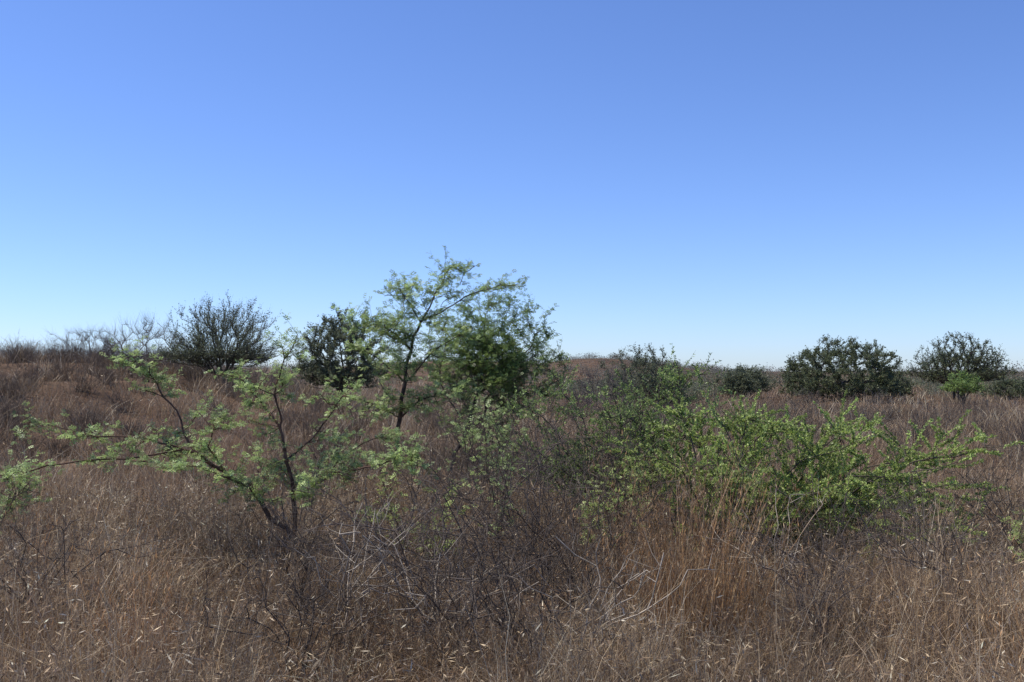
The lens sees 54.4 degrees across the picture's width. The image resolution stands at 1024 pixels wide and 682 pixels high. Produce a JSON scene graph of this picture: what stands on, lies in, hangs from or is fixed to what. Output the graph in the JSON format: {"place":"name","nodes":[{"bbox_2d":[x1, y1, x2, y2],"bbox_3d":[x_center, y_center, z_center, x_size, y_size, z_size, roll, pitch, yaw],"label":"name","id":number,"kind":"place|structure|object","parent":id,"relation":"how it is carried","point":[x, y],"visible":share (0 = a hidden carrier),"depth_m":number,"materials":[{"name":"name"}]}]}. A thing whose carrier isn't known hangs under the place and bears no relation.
{"place":"outdoors","nodes":[
{"label":"outdoors","id":0,"kind":"place"},
{"bbox_2d":[317,462,468,571],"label":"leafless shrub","id":1,"kind":"object","parent":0,"point":[390,513],"visible":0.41,"depth_m":8.52,"materials":[{"name":"plant"}]},
{"bbox_2d":[428,354,582,486],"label":"leafless shrub","id":2,"kind":"object","parent":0,"point":[504,407],"visible":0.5,"depth_m":14.38,"materials":[{"name":"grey plant"}]},
{"bbox_2d":[0,339,1023,681],"bbox_3d":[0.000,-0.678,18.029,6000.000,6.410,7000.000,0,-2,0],"label":"ground","id":3,"kind":"structure","parent":0,"point":[84,396],"depth_m":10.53,"materials":[{"name":"brown plant"}]},
{"bbox_2d":[0,439,65,542],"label":"acacia sapling","id":4,"kind":"object","parent":3,"relation":"on","point":[19,487],"visible":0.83,"depth_m":8.86,"materials":[{"name":"green plant"}]},
{"bbox_2d":[0,469,105,590],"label":"tall grass tuft","id":5,"kind":"object","parent":3,"relation":"on","point":[52,526],"visible":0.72,"depth_m":7.52,"materials":[{"name":"brown plant"}]},
{"bbox_2d":[46,324,129,361],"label":"leafless thorn tree","id":6,"kind":"object","parent":3,"relation":"on","point":[85,337],"visible":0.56,"depth_m":33.84,"materials":[{"name":"grey plant"}]},
{"bbox_2d":[0,487,202,626],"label":"leafless shrub","id":7,"kind":"object","parent":3,"relation":"on","point":[38,550],"visible":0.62,"depth_m":6.31,"materials":[{"name":"grey plant"}]},
{"bbox_2d":[82,310,191,365],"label":"leafless thorn tree","id":8,"kind":"object","parent":3,"relation":"on","point":[148,331],"visible":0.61,"depth_m":31.74,"materials":[{"name":"grey plant"}]},
{"bbox_2d":[11,503,272,681],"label":"tall grass tuft","id":9,"kind":"object","parent":3,"relation":"on","point":[149,598],"visible":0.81,"depth_m":5.45,"materials":[{"name":"brown plant"}]},
{"bbox_2d":[153,291,285,382],"bbox_3d":[-9.043,-0.001,31.004,4.314,3.197,4.087,0,-2,0],"label":"umbrella thorn tree","id":10,"kind":"object","parent":3,"relation":"on","point":[199,354],"visible":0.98,"depth_m":30.51,"materials":[{"name":"green plant"}]},
{"bbox_2d":[0,312,440,545],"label":"acacia shrub","id":11,"kind":"object","parent":3,"relation":"on","point":[225,474],"visible":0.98,"depth_m":8.99,"materials":[{"name":"green plant"}]},
{"bbox_2d":[248,414,368,507],"bbox_3d":[-2.382,1.498,11.833,1.453,1.298,0.890,1,-2,-27],"label":"acacia sapling","id":12,"kind":"object","parent":3,"relation":"on","point":[298,473],"visible":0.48,"depth_m":11.84,"materials":[{"name":"green plant"}]},
{"bbox_2d":[234,454,395,564],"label":"leafless shrub","id":13,"kind":"object","parent":3,"relation":"on","point":[284,538],"visible":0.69,"depth_m":8.59,"materials":[{"name":"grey plant"}]},
{"bbox_2d":[183,530,447,681],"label":"leafless shrub","id":14,"kind":"object","parent":3,"relation":"on","point":[302,606],"visible":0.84,"depth_m":5.71,"materials":[{"name":"grey plant"}]},
{"bbox_2d":[224,479,427,611],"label":"leafless shrub","id":15,"kind":"object","parent":3,"relation":"on","point":[307,561],"visible":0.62,"depth_m":6.87,"materials":[{"name":"grey plant"}]},
{"bbox_2d":[290,304,392,406],"bbox_3d":[-5.319,0.490,31.047,3.256,3.371,3.179,0,-2,0],"label":"umbrella thorn tree","id":16,"kind":"object","parent":3,"relation":"on","point":[320,372],"visible":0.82,"depth_m":30.43,"materials":[{"name":"green plant"}]},
{"bbox_2d":[274,491,440,643],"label":"leafless shrub","id":17,"kind":"object","parent":3,"relation":"on","point":[354,532],"visible":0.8,"depth_m":6.19,"materials":[{"name":"grey plant"}]},
{"bbox_2d":[257,457,527,589],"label":"leafless shrub","id":18,"kind":"object","parent":3,"relation":"on","point":[384,503],"visible":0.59,"depth_m":7.54,"materials":[{"name":"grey plant"}]},
{"bbox_2d":[272,471,518,617],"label":"leafless shrub","id":19,"kind":"object","parent":3,"relation":"on","point":[398,538],"visible":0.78,"depth_m":6.70,"materials":[{"name":"grey plant"}]},
{"bbox_2d":[357,453,481,581],"bbox_3d":[-0.774,1.458,8.112,1.106,1.096,0.712,0,-2,0],"label":"acacia sapling","id":20,"kind":"object","parent":3,"relation":"on","point":[396,506],"visible":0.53,"depth_m":8.09,"materials":[{"name":"green plant"}]},
{"bbox_2d":[324,246,529,485],"bbox_3d":[-1.131,0.348,13.861,2.675,3.457,1.718,0,-2,16],"label":"young acacia tree","id":21,"kind":"object","parent":3,"relation":"on","point":[376,325],"visible":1,"depth_m":13.86,"materials":[{"name":"green plant"}]},
{"bbox_2d":[377,408,501,526],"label":"leafless shrub","id":22,"kind":"object","parent":3,"relation":"on","point":[438,467],"visible":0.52,"depth_m":10.43,"materials":[{"name":"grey plant"}]},
{"bbox_2d":[352,485,552,660],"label":"leafless shrub","id":23,"kind":"object","parent":3,"relation":"on","point":[424,603],"visible":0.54,"depth_m":6.06,"materials":[{"name":"grey plant"}]},
{"bbox_2d":[340,486,587,673],"bbox_3d":[-0.273,1.385,5.912,1.383,1.111,2.324,0,-2,0],"label":"leafless shrub","id":24,"kind":"object","parent":3,"relation":"on","point":[475,607],"visible":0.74,"depth_m":5.67,"materials":[{"name":"grey plant"}]},
{"bbox_2d":[416,387,554,492],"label":"leafless shrub","id":25,"kind":"object","parent":3,"relation":"on","point":[480,440],"visible":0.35,"depth_m":12.60,"materials":[{"name":"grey plant"}]},
{"bbox_2d":[437,388,542,507],"bbox_3d":[-0.392,1.257,11.389,1.304,1.483,1.200,1,-2,-39],"label":"acacia sapling","id":26,"kind":"object","parent":3,"relation":"on","point":[476,433],"visible":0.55,"depth_m":11.29,"materials":[{"name":"green plant"}]},
{"bbox_2d":[414,278,577,471],"bbox_3d":[-0.258,0.622,15.734,2.651,3.279,2.820,0,-2,0],"label":"acacia tree","id":27,"kind":"object","parent":3,"relation":"on","point":[507,352],"visible":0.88,"depth_m":15.38,"materials":[{"name":"green plant"}]},
{"bbox_2d":[469,387,526,574],"bbox_3d":[-0.105,1.228,8.518,0.549,1.671,0.670,0,-2,0],"label":"acacia sapling","id":28,"kind":"object","parent":3,"relation":"on","point":[493,457],"visible":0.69,"depth_m":8.51,"materials":[{"name":"green plant"}]},
{"bbox_2d":[424,375,591,518],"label":"leafless shrub","id":29,"kind":"object","parent":3,"relation":"on","point":[500,446],"visible":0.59,"depth_m":10.06,"materials":[{"name":"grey plant"}]},
{"bbox_2d":[0,328,1023,484],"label":"dry scrub","id":30,"kind":"object","parent":3,"relation":"on","point":[4,412],"visible":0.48,"depth_m":23.21,"materials":[{"name":"brown plant"}]},
{"bbox_2d":[412,398,612,555],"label":"leafless shrub","id":31,"kind":"object","parent":3,"relation":"on","point":[548,450],"visible":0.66,"depth_m":9.20,"materials":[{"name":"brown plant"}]},
{"bbox_2d":[416,405,634,594],"bbox_3d":[0.141,1.245,7.850,1.726,1.530,1.958,0,-2,0],"label":"leafless shrub","id":32,"kind":"object","parent":3,"relation":"on","point":[527,494],"visible":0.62,"depth_m":7.66,"materials":[{"name":"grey plant"}]},
{"bbox_2d":[402,439,688,634],"bbox_3d":[0.051,1.344,6.527,2.007,1.426,1.646,-1,-2,26],"label":"leafless shrub","id":33,"kind":"object","parent":3,"relation":"on","point":[518,571],"visible":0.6,"depth_m":6.63,"materials":[{"name":"grey plant"}]},
{"bbox_2d":[380,500,731,673],"bbox_3d":[0.085,1.380,5.657,1.362,1.030,1.980,1,-2,-28],"label":"leafless shrub","id":34,"kind":"object","parent":3,"relation":"on","point":[512,581],"visible":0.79,"depth_m":5.52,"materials":[{"name":"grey plant"}]},
{"bbox_2d":[471,449,689,632],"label":"leafless shrub","id":35,"kind":"object","parent":3,"relation":"on","point":[571,555],"visible":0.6,"depth_m":6.79,"materials":[{"name":"grey plant"}]},
{"bbox_2d":[430,446,734,609],"bbox_3d":[0.491,1.350,7.248,2.164,1.336,1.860,0,-2,0],"label":"leafless shrub","id":36,"kind":"object","parent":3,"relation":"on","point":[542,538],"visible":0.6,"depth_m":7.30,"materials":[{"name":"grey plant"}]},
{"bbox_2d":[497,384,670,533],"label":"leafless shrub","id":37,"kind":"object","parent":3,"relation":"on","point":[639,429],"visible":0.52,"depth_m":9.70,"materials":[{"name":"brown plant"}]},
{"bbox_2d":[508,411,663,552],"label":"leafless shrub","id":38,"kind":"object","parent":3,"relation":"on","point":[597,476],"visible":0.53,"depth_m":9.25,"materials":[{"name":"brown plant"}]},
{"bbox_2d":[560,357,648,418],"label":"leafless thorn tree","id":39,"kind":"object","parent":3,"relation":"on","point":[590,400],"visible":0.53,"depth_m":35.92,"materials":[{"name":"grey plant"}]},
{"bbox_2d":[518,467,695,625],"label":"tall grass tuft","id":40,"kind":"object","parent":3,"relation":"on","point":[606,545],"visible":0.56,"depth_m":7.08,"materials":[{"name":"brown plant"}]},
{"bbox_2d":[516,528,714,668],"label":"leafless shrub","id":41,"kind":"object","parent":3,"relation":"on","point":[613,606],"visible":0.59,"depth_m":5.60,"materials":[{"name":"grey plant"}]},
{"bbox_2d":[208,351,1023,401],"bbox_3d":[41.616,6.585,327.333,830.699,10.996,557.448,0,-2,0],"label":"distant bushes","id":42,"kind":"object","parent":3,"relation":"on","point":[773,375],"visible":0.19,"depth_m":98.27,"materials":[{"name":"plant"}]},
{"bbox_2d":[573,455,658,568],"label":"acacia sapling","id":43,"kind":"object","parent":3,"relation":"on","point":[613,500],"visible":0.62,"depth_m":8.15,"materials":[{"name":"green plant"}]},
{"bbox_2d":[478,346,765,524],"bbox_3d":[1.074,1.015,10.472,2.920,1.999,1.981,0,-2,0],"label":"sprawling acacia bush","id":44,"kind":"object","parent":3,"relation":"on","point":[673,378],"visible":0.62,"depth_m":10.48,"materials":[{"name":"green plant"}]},
{"bbox_2d":[598,343,683,408],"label":"acacia tree","id":45,"kind":"object","parent":3,"relation":"on","point":[637,361],"visible":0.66,"depth_m":39.62,"materials":[{"name":"green plant"}]},
{"bbox_2d":[624,359,703,407],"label":"thorn shrub","id":46,"kind":"object","parent":3,"relation":"on","point":[678,399],"visible":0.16,"depth_m":43.37,"materials":[{"name":"green plant"}]},
{"bbox_2d":[531,417,840,660],"bbox_3d":[1.078,1.228,6.293,1.641,1.574,2.167,1,-2,-30],"label":"tall grass tuft","id":47,"kind":"object","parent":3,"relation":"on","point":[694,579],"visible":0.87,"depth_m":6.21,"materials":[{"name":"brown plant"}]},
{"bbox_2d":[543,435,851,640],"bbox_3d":[1.313,1.311,6.584,1.917,1.430,1.445,1,-2,-33],"label":"tall grass tuft","id":48,"kind":"object","parent":3,"relation":"on","point":[742,580],"visible":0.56,"depth_m":6.58,"materials":[{"name":"brown plant"}]},
{"bbox_2d":[624,436,813,567],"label":"leafless shrub","id":49,"kind":"object","parent":3,"relation":"on","point":[736,496],"visible":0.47,"depth_m":8.31,"materials":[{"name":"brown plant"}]},
{"bbox_2d":[710,364,766,396],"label":"thorn shrub","id":50,"kind":"object","parent":3,"relation":"on","point":[730,382],"visible":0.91,"depth_m":55.44,"materials":[{"name":"green plant"}]},
{"bbox_2d":[730,363,778,396],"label":"thorn shrub","id":51,"kind":"object","parent":3,"relation":"on","point":[763,382],"visible":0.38,"depth_m":59.42,"materials":[{"name":"green plant"}]},
{"bbox_2d":[695,480,825,608],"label":"leafless shrub","id":52,"kind":"object","parent":3,"relation":"on","point":[775,551],"visible":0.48,"depth_m":7.21,"materials":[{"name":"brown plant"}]},
{"bbox_2d":[781,385,823,420],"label":"leafless thorn tree","id":53,"kind":"object","parent":3,"relation":"on","point":[805,395],"visible":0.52,"depth_m":34.10,"materials":[{"name":"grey plant"}]},
{"bbox_2d":[589,389,1023,565],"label":"sprawling acacia bush","id":54,"kind":"object","parent":3,"relation":"on","point":[762,428],"visible":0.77,"depth_m":9.23,"materials":[{"name":"green plant"}]},
{"bbox_2d":[714,496,907,654],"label":"leafless shrub","id":55,"kind":"object","parent":3,"relation":"on","point":[824,592],"visible":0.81,"depth_m":6.08,"materials":[{"name":"grey plant"}]},
{"bbox_2d":[691,456,934,593],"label":"leafless shrub","id":56,"kind":"object","parent":3,"relation":"on","point":[841,541],"visible":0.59,"depth_m":7.63,"materials":[{"name":"grey plant"}]},
{"bbox_2d":[778,334,911,401],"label":"umbrella thorn tree","id":57,"kind":"object","parent":3,"relation":"on","point":[810,376],"visible":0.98,"depth_m":52.81,"materials":[{"name":"green plant"}]},
{"bbox_2d":[855,384,900,429],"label":"leafless thorn tree","id":58,"kind":"object","parent":3,"relation":"on","point":[876,396],"visible":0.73,"depth_m":27.89,"materials":[{"name":"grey plant"}]},
{"bbox_2d":[872,374,916,399],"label":"thorn shrub","id":59,"kind":"object","parent":3,"relation":"on","point":[906,391],"visible":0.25,"depth_m":61.26,"materials":[{"name":"green plant"}]},
{"bbox_2d":[835,470,1022,619],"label":"leafless shrub","id":60,"kind":"object","parent":3,"relation":"on","point":[926,556],"visible":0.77,"depth_m":6.50,"materials":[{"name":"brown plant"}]},
{"bbox_2d":[841,448,1023,577],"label":"leafless shrub","id":61,"kind":"object","parent":3,"relation":"on","point":[942,522],"visible":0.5,"depth_m":8.00,"materials":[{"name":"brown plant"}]},
{"bbox_2d":[883,556,1023,681],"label":"tall grass tuft","id":62,"kind":"object","parent":3,"relation":"on","point":[1002,631],"visible":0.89,"depth_m":4.67,"materials":[{"name":"brown plant"}]},
{"bbox_2d":[903,331,1019,400],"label":"umbrella thorn tree","id":63,"kind":"object","parent":3,"relation":"on","point":[985,372],"visible":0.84,"depth_m":58.16,"materials":[{"name":"green plant"}]},
{"bbox_2d":[937,368,988,404],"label":"green shrub","id":64,"kind":"object","parent":3,"relation":"on","point":[960,387],"visible":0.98,"depth_m":46.77,"materials":[{"name":"green plant"}]},
{"bbox_2d":[911,432,1023,550],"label":"leafless shrub","id":65,"kind":"object","parent":3,"relation":"on","point":[1006,481],"visible":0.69,"depth_m":9.23,"materials":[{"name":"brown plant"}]},
{"bbox_2d":[936,517,1023,676],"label":"tall grass tuft","id":66,"kind":"object","parent":3,"relation":"on","point":[1020,604],"visible":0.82,"depth_m":5.59,"materials":[{"name":"brown plant"}]},
{"bbox_2d":[956,507,1023,564],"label":"acacia sapling","id":67,"kind":"object","parent":3,"relation":"on","point":[1016,532],"visible":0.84,"depth_m":7.47,"materials":[{"name":"green plant"}]},
{"bbox_2d":[980,376,1023,399],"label":"thorn shrub","id":68,"kind":"object","parent":3,"relation":"on","point":[997,386],"visible":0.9,"depth_m":63.63,"materials":[{"name":"green plant"}]},
{"bbox_2d":[992,471,1023,579],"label":"tall grass tuft","id":69,"kind":"object","parent":3,"relation":"on","point":[1014,517],"visible":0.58,"depth_m":8.14,"materials":[{"name":"brown plant"}]},
{"bbox_2d":[0,0,1023,370],"label":"sky","id":70,"kind":"structure","parent":0,"point":[746,182],"materials":[{"name":"blue"}]}
]}

